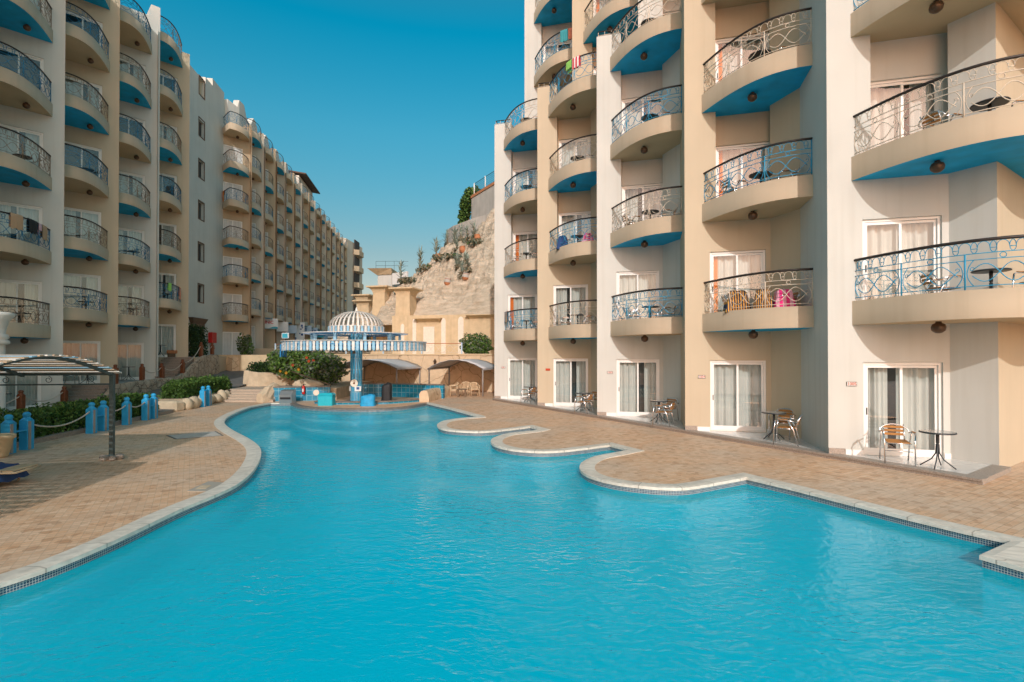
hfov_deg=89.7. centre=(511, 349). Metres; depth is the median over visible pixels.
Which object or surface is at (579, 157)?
cafe table
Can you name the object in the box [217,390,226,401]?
boulder
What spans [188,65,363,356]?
apartment building
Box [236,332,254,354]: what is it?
bush
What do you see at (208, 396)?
bollard
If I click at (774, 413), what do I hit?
cafe table
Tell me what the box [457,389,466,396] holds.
plastic table
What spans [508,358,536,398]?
sliding door
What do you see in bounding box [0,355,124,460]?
pergola
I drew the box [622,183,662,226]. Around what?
sliding door
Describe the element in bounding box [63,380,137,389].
terrace
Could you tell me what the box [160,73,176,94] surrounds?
sliding door
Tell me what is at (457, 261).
spiky plant
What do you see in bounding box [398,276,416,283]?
dry shrub
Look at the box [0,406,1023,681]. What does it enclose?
pool water
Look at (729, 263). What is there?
sliding door
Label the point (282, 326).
shop sign
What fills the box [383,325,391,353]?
temple wall
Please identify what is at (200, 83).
window
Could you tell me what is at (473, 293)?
hill
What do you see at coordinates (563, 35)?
hung cloth
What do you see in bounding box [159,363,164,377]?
wooden post
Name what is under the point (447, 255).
dry shrub
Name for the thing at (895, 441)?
slat chair
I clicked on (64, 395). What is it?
wooden post
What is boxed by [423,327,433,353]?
door panel
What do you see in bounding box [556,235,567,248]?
cloth
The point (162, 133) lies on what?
sliding door
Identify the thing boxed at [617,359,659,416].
sliding door
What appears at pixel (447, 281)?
clay pot
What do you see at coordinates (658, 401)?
cafe table
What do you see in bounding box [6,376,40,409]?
sliding door
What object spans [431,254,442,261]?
dry shrub
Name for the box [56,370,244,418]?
path
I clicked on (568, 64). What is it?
hung cloth
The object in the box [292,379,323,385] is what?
boulder
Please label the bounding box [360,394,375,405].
covered appliance
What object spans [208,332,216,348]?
fire hose cabinet
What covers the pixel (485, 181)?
wire fence
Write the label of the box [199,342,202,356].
wooden post
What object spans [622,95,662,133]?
sliding door
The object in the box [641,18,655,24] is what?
cafe table
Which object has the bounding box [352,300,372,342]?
pylon tower
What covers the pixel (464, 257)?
spiky plant
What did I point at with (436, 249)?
spiky plant
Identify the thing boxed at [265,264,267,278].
sliding door
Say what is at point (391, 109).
sky
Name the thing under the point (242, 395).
steps
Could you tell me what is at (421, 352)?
terrace railing
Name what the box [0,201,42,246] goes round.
sliding door
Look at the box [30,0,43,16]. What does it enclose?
sliding door
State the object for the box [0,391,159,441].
clipped hedge
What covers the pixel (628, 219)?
slat chair
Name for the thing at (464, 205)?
ivy tree
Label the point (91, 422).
bollard
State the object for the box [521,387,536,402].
slat chair
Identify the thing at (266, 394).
rock
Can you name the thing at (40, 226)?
hung cloth
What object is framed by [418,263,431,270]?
dry shrub
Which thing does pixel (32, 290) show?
sliding door
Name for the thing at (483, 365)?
canopy
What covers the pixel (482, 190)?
brick cap
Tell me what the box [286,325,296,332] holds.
shop sign
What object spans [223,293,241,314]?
sliding door
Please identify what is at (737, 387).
sliding door
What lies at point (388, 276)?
white building
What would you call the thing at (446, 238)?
spiky plant
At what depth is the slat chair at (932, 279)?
10.81 m
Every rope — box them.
[26,392,62,401]
[34,411,89,426]
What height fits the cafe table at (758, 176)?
0.733 m
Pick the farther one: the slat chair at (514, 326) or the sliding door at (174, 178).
the sliding door at (174, 178)
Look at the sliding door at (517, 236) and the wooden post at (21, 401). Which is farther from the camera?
the sliding door at (517, 236)
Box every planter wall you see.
[226,350,274,370]
[243,369,305,385]
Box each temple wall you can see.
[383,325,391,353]
[392,314,493,353]
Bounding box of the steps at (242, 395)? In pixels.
[222,389,274,401]
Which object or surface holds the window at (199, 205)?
in the apartment building at (266, 241)
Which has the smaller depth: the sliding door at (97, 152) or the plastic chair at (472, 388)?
the sliding door at (97, 152)
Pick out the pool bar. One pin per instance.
(355, 345)
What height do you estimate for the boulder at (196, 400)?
0.577 m
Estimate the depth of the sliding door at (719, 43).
15.97 m
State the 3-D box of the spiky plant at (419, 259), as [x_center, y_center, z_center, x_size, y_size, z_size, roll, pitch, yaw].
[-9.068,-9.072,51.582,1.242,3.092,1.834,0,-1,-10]
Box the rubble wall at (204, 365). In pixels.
[67,354,219,403]
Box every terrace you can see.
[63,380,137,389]
[163,357,225,371]
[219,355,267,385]
[251,348,370,354]
[493,399,1010,484]
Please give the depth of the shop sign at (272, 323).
51.49 m
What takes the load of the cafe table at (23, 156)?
on the apartment building at (101, 88)
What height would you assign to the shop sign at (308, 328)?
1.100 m
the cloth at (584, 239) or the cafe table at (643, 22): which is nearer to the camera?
the cafe table at (643, 22)
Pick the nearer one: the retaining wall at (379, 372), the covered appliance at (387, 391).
the covered appliance at (387, 391)
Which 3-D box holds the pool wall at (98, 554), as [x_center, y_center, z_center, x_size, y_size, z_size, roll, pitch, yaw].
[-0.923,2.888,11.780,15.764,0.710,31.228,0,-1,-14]
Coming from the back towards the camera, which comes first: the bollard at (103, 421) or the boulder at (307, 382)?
the boulder at (307, 382)
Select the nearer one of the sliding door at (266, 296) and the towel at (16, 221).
the towel at (16, 221)
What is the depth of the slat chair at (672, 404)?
16.59 m
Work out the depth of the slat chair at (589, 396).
20.15 m
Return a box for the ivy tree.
[457,185,480,223]
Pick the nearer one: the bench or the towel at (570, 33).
the towel at (570, 33)
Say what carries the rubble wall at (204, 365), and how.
on the ground
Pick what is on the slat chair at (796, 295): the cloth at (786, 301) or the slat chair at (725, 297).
the cloth at (786, 301)
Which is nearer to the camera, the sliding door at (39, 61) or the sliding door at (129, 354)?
the sliding door at (39, 61)
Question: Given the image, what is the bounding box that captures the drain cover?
[166,431,223,438]
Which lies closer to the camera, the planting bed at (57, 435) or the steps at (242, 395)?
the planting bed at (57, 435)
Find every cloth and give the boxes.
[26,218,37,234]
[38,222,41,233]
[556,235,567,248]
[560,29,567,42]
[566,59,571,73]
[572,55,580,69]
[582,233,592,241]
[772,289,795,306]
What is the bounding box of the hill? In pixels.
[325,208,493,352]
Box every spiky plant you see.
[395,261,405,284]
[415,246,423,272]
[429,238,441,258]
[442,230,450,246]
[450,225,459,244]
[451,251,461,270]
[452,237,462,252]
[457,261,464,278]
[458,223,465,241]
[459,251,469,265]
[462,223,470,244]
[462,253,471,272]
[469,221,478,238]
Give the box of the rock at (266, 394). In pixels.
[256,382,279,402]
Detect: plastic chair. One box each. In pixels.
[449,382,458,396]
[459,381,469,395]
[469,382,479,396]
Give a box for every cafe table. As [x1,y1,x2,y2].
[12,153,31,159]
[520,185,531,189]
[570,155,584,160]
[570,235,582,241]
[576,392,589,410]
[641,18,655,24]
[641,113,658,121]
[641,209,658,218]
[641,306,658,317]
[650,400,667,422]
[748,49,772,61]
[749,171,772,182]
[761,411,786,440]
[918,429,956,469]
[969,96,1010,111]
[970,268,1011,288]
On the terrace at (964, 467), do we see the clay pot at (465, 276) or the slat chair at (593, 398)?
the slat chair at (593, 398)
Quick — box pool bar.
[280,307,426,400]
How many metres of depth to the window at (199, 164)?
40.12 m
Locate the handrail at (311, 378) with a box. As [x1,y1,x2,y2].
[292,371,330,384]
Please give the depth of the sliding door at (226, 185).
44.70 m
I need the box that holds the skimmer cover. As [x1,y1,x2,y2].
[188,481,222,491]
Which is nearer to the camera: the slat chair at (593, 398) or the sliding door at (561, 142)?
the slat chair at (593, 398)
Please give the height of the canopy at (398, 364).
2.112 m
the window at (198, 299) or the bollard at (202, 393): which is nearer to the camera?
the bollard at (202, 393)
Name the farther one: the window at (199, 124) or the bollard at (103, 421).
the window at (199, 124)
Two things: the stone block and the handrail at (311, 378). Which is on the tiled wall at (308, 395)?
the handrail at (311, 378)
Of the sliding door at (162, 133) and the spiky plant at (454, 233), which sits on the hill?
the spiky plant at (454, 233)
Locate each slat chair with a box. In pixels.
[63,375,78,383]
[509,321,521,329]
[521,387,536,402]
[557,315,570,324]
[574,393,593,413]
[582,391,596,409]
[584,315,596,323]
[622,214,641,226]
[623,307,640,319]
[652,402,675,426]
[657,304,678,316]
[657,398,678,421]
[658,208,677,216]
[720,178,747,194]
[721,295,727,302]
[768,408,795,439]
[770,167,799,179]
[772,291,799,305]
[773,414,802,446]
[878,423,915,465]
[918,109,962,128]
[919,272,963,293]
[1012,271,1023,286]
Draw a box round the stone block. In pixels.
[158,400,183,410]
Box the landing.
[229,385,291,391]
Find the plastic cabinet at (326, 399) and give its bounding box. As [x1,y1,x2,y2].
[318,393,335,405]
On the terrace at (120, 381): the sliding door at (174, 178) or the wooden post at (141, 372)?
the wooden post at (141, 372)
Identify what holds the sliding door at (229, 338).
in the apartment building at (266, 241)
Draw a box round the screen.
[282,333,288,339]
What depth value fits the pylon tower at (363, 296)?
56.30 m
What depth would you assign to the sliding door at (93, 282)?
25.54 m
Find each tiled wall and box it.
[273,386,330,400]
[314,398,418,404]
[362,383,444,398]
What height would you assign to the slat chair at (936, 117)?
0.786 m
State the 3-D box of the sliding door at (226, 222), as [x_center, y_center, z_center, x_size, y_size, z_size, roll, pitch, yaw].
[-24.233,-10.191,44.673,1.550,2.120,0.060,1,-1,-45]
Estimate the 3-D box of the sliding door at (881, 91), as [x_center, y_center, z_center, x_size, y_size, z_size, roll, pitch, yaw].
[9.165,-5.263,12.245,1.550,2.120,0.495,0,-1,15]
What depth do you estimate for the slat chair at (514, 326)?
26.10 m
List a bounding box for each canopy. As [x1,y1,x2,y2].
[335,359,421,383]
[427,359,493,396]
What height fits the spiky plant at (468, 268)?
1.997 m
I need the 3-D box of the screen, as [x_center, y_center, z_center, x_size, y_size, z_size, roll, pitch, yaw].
[-11.000,-0.594,25.005,0.340,0.465,0.102,0,-1,0]
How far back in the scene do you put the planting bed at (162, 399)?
22.66 m
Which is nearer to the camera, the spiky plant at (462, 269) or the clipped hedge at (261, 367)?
the clipped hedge at (261, 367)
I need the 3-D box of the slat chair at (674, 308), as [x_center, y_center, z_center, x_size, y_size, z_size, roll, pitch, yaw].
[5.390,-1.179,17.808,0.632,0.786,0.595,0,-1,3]
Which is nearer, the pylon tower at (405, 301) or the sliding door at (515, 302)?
the sliding door at (515, 302)
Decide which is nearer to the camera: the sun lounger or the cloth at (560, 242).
the sun lounger
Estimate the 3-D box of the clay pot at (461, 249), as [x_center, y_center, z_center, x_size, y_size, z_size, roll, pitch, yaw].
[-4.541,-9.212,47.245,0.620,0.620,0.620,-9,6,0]
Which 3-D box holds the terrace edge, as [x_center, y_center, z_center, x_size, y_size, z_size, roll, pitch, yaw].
[4.413,2.480,18.538,1.888,0.044,19.962,0,-1,-30]
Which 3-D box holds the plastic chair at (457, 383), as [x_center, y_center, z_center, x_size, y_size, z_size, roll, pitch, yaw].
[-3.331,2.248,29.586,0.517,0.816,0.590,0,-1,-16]
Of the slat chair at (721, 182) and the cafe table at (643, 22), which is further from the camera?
the cafe table at (643, 22)
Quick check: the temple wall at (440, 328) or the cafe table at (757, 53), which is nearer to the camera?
the cafe table at (757, 53)
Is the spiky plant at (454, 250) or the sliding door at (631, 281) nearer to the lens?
the sliding door at (631, 281)
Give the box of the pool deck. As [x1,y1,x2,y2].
[0,391,1023,573]
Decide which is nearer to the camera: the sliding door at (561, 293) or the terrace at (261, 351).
the sliding door at (561, 293)
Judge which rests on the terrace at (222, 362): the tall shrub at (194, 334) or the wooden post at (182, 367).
the tall shrub at (194, 334)
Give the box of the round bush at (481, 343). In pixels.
[459,332,493,353]
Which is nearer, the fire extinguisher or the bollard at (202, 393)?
the bollard at (202, 393)
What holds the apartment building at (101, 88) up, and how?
on the ground
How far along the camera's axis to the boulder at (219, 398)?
25.50 m
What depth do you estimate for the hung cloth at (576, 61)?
21.09 m
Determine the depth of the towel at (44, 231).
21.61 m
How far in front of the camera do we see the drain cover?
15.18 m
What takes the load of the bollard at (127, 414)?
on the pool deck
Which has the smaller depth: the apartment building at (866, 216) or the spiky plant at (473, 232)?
the apartment building at (866, 216)
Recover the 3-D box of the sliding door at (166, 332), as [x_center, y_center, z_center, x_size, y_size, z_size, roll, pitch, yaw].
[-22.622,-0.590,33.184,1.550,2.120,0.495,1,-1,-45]
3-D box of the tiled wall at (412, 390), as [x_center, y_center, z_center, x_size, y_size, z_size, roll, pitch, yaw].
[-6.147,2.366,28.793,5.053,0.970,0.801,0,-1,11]
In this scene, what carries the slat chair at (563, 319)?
on the apartment building at (866, 216)
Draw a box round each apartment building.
[0,0,189,409]
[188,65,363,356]
[494,0,1023,466]
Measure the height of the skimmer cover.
0.022 m
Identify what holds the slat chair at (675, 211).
on the apartment building at (866, 216)
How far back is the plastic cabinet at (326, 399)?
24.07 m
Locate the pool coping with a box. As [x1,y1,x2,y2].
[0,402,1023,587]
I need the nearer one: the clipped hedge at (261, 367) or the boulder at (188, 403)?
the boulder at (188, 403)
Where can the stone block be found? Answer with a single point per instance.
(176, 405)
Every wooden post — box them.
[16,390,25,408]
[60,386,67,404]
[112,364,118,383]
[139,364,144,379]
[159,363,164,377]
[180,359,184,372]
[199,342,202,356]
[210,343,213,354]
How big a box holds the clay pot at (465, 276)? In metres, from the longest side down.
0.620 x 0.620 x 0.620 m
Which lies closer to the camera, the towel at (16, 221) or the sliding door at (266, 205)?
the towel at (16, 221)
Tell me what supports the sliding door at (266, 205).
in the apartment building at (266, 241)
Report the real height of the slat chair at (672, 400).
0.786 m
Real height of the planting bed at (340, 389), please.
0.630 m
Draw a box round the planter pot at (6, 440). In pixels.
[0,433,16,457]
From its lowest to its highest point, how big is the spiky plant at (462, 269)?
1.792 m
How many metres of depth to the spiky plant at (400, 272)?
50.46 m
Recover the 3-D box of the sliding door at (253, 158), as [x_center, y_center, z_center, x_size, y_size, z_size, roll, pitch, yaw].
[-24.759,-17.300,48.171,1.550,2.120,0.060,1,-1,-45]
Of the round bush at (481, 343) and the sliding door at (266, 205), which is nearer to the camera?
the round bush at (481, 343)
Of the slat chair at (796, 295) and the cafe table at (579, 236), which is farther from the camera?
the cafe table at (579, 236)
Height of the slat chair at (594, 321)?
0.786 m
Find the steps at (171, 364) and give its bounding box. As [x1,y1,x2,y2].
[155,357,193,378]
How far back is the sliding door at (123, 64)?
29.78 m
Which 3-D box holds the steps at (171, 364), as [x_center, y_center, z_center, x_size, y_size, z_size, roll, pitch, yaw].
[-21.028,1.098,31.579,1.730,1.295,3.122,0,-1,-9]
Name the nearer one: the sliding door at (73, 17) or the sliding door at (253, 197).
the sliding door at (73, 17)
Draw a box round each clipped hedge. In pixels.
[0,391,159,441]
[157,374,232,398]
[246,360,278,373]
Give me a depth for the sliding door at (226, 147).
44.73 m
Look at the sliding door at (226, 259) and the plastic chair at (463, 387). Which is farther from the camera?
the sliding door at (226, 259)
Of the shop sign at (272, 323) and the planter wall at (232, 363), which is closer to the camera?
the planter wall at (232, 363)
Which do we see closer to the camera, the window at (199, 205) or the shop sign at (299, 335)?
the window at (199, 205)
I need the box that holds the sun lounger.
[0,464,41,480]
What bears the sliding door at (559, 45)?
in the apartment building at (866, 216)
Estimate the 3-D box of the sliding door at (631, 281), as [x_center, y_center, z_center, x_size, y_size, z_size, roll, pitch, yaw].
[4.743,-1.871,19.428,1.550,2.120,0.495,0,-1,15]
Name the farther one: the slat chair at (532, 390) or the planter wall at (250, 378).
the planter wall at (250, 378)
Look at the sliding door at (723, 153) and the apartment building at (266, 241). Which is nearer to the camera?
the sliding door at (723, 153)
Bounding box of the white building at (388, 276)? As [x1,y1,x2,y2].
[367,260,407,286]
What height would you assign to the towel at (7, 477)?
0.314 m
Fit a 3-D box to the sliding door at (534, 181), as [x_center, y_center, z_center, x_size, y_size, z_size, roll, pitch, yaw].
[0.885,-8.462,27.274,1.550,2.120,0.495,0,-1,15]
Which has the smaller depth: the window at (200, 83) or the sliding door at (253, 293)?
the window at (200, 83)
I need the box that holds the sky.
[120,0,524,294]
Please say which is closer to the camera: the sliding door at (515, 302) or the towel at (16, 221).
the towel at (16, 221)
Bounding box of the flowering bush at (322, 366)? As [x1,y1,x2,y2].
[265,339,349,384]
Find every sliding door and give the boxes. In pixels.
[0,46,43,93]
[0,124,42,169]
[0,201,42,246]
[0,279,41,324]
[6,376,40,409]
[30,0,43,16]
[63,341,99,383]
[64,207,100,244]
[64,273,100,310]
[65,76,101,113]
[65,141,101,177]
[66,10,102,47]
[118,227,144,258]
[118,284,143,316]
[118,343,143,379]
[119,114,144,143]
[119,171,144,200]
[120,58,145,86]
[158,324,175,356]
[159,173,176,197]
[159,223,175,248]
[159,272,175,299]
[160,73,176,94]
[160,123,176,146]
[223,181,242,201]
[223,219,241,238]
[223,256,241,276]
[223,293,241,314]
[223,332,241,354]
[224,144,242,163]
[251,257,255,273]
[251,291,255,308]
[251,326,254,346]
[252,155,255,166]
[252,189,255,202]
[252,223,255,237]
[265,200,267,212]
[265,232,267,245]
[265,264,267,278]
[265,295,267,311]
[508,294,536,329]
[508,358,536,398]
[513,168,536,194]
[513,231,536,260]
[543,40,571,61]
[553,284,587,325]
[553,358,587,406]
[559,137,590,168]
[559,211,590,243]
[593,0,609,16]
[616,270,658,320]
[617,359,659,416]
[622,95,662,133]
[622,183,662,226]
[710,250,764,312]
[710,360,765,431]
[715,32,768,83]
[716,142,769,197]
[862,216,940,299]
[863,362,941,457]
[871,74,941,148]
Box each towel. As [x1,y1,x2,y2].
[0,462,29,481]
[9,212,22,230]
[40,224,46,240]
[504,311,508,322]
[568,28,571,39]
[723,290,751,311]
[752,289,772,308]
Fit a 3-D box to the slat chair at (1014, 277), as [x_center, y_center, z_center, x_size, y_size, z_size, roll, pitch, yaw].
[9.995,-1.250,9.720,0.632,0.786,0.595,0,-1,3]
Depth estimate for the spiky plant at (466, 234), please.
47.26 m
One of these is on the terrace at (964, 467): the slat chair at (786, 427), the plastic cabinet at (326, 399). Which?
the slat chair at (786, 427)
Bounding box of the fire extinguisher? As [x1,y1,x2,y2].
[301,384,305,393]
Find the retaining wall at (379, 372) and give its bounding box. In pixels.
[293,354,493,391]
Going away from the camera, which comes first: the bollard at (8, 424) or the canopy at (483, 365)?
the bollard at (8, 424)
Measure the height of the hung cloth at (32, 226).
0.570 m
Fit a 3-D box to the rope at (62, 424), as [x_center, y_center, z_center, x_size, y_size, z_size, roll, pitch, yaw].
[-12.540,1.964,14.359,0.038,0.318,2.716,0,-1,-11]
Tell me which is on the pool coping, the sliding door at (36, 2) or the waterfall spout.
the waterfall spout
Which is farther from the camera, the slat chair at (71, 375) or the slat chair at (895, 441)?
the slat chair at (71, 375)
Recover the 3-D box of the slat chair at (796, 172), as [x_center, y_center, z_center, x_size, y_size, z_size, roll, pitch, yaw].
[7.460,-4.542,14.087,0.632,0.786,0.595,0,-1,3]
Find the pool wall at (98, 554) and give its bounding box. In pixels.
[0,404,1023,595]
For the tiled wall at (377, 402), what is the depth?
24.88 m
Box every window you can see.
[197,283,203,303]
[198,74,204,99]
[198,116,204,140]
[198,158,204,181]
[198,199,204,221]
[198,241,203,262]
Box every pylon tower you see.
[351,294,372,317]
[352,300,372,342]
[366,285,393,353]
[388,287,422,315]
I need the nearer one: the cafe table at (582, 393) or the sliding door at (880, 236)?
the sliding door at (880, 236)
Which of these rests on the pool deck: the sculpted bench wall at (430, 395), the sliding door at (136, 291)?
the sculpted bench wall at (430, 395)
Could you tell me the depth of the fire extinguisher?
26.43 m
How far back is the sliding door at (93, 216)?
25.71 m
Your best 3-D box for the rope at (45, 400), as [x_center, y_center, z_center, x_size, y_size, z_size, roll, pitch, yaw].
[-18.845,1.897,20.734,0.035,0.358,2.345,0,-1,-9]
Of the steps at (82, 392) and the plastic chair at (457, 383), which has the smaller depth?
the steps at (82, 392)
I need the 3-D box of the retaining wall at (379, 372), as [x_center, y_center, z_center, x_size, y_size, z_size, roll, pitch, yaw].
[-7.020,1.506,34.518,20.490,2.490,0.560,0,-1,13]
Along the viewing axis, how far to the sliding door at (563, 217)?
23.48 m
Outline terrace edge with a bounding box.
[492,398,1011,481]
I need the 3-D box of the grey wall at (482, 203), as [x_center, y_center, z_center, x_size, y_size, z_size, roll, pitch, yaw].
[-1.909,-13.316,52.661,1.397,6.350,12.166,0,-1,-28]
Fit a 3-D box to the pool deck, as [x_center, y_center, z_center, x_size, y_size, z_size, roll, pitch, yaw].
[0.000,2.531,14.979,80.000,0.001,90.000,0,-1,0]
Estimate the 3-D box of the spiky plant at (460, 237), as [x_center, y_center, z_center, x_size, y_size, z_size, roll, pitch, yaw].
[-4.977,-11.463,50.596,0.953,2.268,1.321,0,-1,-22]
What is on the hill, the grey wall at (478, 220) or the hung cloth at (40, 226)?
the grey wall at (478, 220)
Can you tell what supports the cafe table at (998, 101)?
on the apartment building at (866, 216)
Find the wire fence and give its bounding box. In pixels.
[474,171,493,192]
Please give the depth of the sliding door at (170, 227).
33.41 m
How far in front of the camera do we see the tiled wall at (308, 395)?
26.64 m
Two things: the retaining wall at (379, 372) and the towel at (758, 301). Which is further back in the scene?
the retaining wall at (379, 372)
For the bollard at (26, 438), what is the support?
on the pool deck
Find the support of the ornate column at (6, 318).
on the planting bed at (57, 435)
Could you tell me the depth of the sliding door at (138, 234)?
29.68 m
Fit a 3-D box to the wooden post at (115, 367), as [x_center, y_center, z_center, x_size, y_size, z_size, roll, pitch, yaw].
[-19.245,1.196,24.991,0.210,0.985,0.200,0,-1,0]
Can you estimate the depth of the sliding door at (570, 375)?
23.11 m
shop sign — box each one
[265,318,277,328]
[277,322,287,331]
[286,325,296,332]
[295,322,304,339]
[305,326,311,331]
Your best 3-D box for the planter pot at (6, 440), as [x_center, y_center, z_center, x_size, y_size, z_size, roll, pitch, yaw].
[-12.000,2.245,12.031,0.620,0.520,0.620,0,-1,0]
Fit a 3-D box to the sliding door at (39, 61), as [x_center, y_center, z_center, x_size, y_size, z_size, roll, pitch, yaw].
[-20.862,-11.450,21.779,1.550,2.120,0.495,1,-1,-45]
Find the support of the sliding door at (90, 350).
in the apartment building at (101, 88)
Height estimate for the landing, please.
0.568 m
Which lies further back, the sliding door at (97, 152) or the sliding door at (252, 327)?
the sliding door at (252, 327)
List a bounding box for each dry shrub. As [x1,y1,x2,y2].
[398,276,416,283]
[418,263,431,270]
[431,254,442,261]
[439,251,461,259]
[466,237,483,244]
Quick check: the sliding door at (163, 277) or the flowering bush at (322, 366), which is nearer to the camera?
the flowering bush at (322, 366)
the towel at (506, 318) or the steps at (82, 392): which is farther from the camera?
the towel at (506, 318)
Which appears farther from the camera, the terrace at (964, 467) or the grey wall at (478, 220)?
the grey wall at (478, 220)
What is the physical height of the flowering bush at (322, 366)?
2.947 m
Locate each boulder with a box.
[181,398,193,409]
[190,396,199,408]
[214,394,222,402]
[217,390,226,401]
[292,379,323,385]
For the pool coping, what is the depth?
8.76 m
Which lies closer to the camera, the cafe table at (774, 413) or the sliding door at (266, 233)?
the cafe table at (774, 413)
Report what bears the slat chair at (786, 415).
on the terrace at (964, 467)
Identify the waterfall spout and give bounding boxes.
[279,389,295,403]
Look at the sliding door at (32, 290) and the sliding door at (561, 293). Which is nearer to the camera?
the sliding door at (32, 290)
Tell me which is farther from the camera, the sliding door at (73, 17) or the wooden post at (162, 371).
the wooden post at (162, 371)
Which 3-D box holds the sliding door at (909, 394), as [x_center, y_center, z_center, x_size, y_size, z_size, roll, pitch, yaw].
[8.883,1.344,11.900,1.550,2.120,0.495,0,-1,15]
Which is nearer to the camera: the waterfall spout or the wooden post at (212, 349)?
the waterfall spout
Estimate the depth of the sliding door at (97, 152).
25.81 m
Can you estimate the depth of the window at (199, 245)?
40.14 m
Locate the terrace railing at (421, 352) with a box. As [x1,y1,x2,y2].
[275,342,461,353]
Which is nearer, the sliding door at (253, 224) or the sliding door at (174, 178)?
the sliding door at (174, 178)
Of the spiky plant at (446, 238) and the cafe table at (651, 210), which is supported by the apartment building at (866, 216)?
the cafe table at (651, 210)
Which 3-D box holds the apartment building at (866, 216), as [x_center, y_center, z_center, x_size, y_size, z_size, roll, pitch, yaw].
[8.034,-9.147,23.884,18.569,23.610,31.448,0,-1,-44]
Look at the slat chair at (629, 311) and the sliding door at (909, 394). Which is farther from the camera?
the slat chair at (629, 311)
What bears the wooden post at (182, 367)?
on the rubble wall at (204, 365)
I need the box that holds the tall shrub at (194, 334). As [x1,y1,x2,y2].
[188,322,207,356]
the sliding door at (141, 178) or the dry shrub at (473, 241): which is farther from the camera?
the dry shrub at (473, 241)
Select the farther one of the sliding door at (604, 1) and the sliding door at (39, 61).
the sliding door at (604, 1)
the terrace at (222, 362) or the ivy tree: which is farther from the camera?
the ivy tree
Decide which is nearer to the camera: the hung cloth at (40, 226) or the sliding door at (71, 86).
the hung cloth at (40, 226)
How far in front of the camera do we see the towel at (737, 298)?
14.53 m
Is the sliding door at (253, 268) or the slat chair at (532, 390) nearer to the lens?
the slat chair at (532, 390)
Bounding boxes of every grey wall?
[448,214,487,242]
[471,185,493,218]
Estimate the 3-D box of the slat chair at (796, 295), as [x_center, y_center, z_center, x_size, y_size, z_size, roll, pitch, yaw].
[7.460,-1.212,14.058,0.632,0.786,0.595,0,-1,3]
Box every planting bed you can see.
[16,410,173,447]
[158,392,216,400]
[324,381,373,399]
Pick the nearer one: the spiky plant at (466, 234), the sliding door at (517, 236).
the sliding door at (517, 236)
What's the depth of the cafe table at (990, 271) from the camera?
10.22 m
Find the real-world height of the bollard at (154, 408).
0.965 m
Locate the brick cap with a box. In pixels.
[471,182,493,197]
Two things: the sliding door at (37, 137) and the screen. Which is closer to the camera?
the sliding door at (37, 137)
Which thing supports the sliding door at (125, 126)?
in the apartment building at (101, 88)
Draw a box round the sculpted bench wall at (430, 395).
[419,386,449,401]
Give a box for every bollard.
[0,414,16,453]
[19,412,33,449]
[86,402,96,433]
[97,400,108,430]
[122,397,131,424]
[141,394,150,419]
[150,393,157,418]
[199,386,205,406]
[206,385,211,405]
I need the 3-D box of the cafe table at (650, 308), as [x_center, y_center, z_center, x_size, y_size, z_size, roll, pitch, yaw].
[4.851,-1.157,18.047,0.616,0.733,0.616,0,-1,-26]
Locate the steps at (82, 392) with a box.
[68,385,108,401]
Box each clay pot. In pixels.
[444,277,450,284]
[459,246,464,252]
[462,272,468,279]
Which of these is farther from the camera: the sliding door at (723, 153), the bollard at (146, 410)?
the bollard at (146, 410)
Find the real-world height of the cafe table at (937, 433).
0.733 m
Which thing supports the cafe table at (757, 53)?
on the apartment building at (866, 216)
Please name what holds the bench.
on the terrace at (222, 362)
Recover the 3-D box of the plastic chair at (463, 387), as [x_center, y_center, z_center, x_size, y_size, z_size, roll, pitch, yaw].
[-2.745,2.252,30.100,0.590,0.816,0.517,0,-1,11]
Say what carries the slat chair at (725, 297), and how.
on the apartment building at (866, 216)
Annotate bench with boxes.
[167,350,176,356]
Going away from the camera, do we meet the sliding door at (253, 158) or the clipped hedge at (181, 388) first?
the clipped hedge at (181, 388)
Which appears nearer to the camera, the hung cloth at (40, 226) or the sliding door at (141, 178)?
the hung cloth at (40, 226)
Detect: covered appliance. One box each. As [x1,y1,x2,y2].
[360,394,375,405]
[381,382,391,400]
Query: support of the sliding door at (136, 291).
in the apartment building at (101, 88)
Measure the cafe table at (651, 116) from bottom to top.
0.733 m
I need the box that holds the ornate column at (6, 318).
[0,312,15,415]
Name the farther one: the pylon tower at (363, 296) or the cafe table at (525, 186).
the pylon tower at (363, 296)

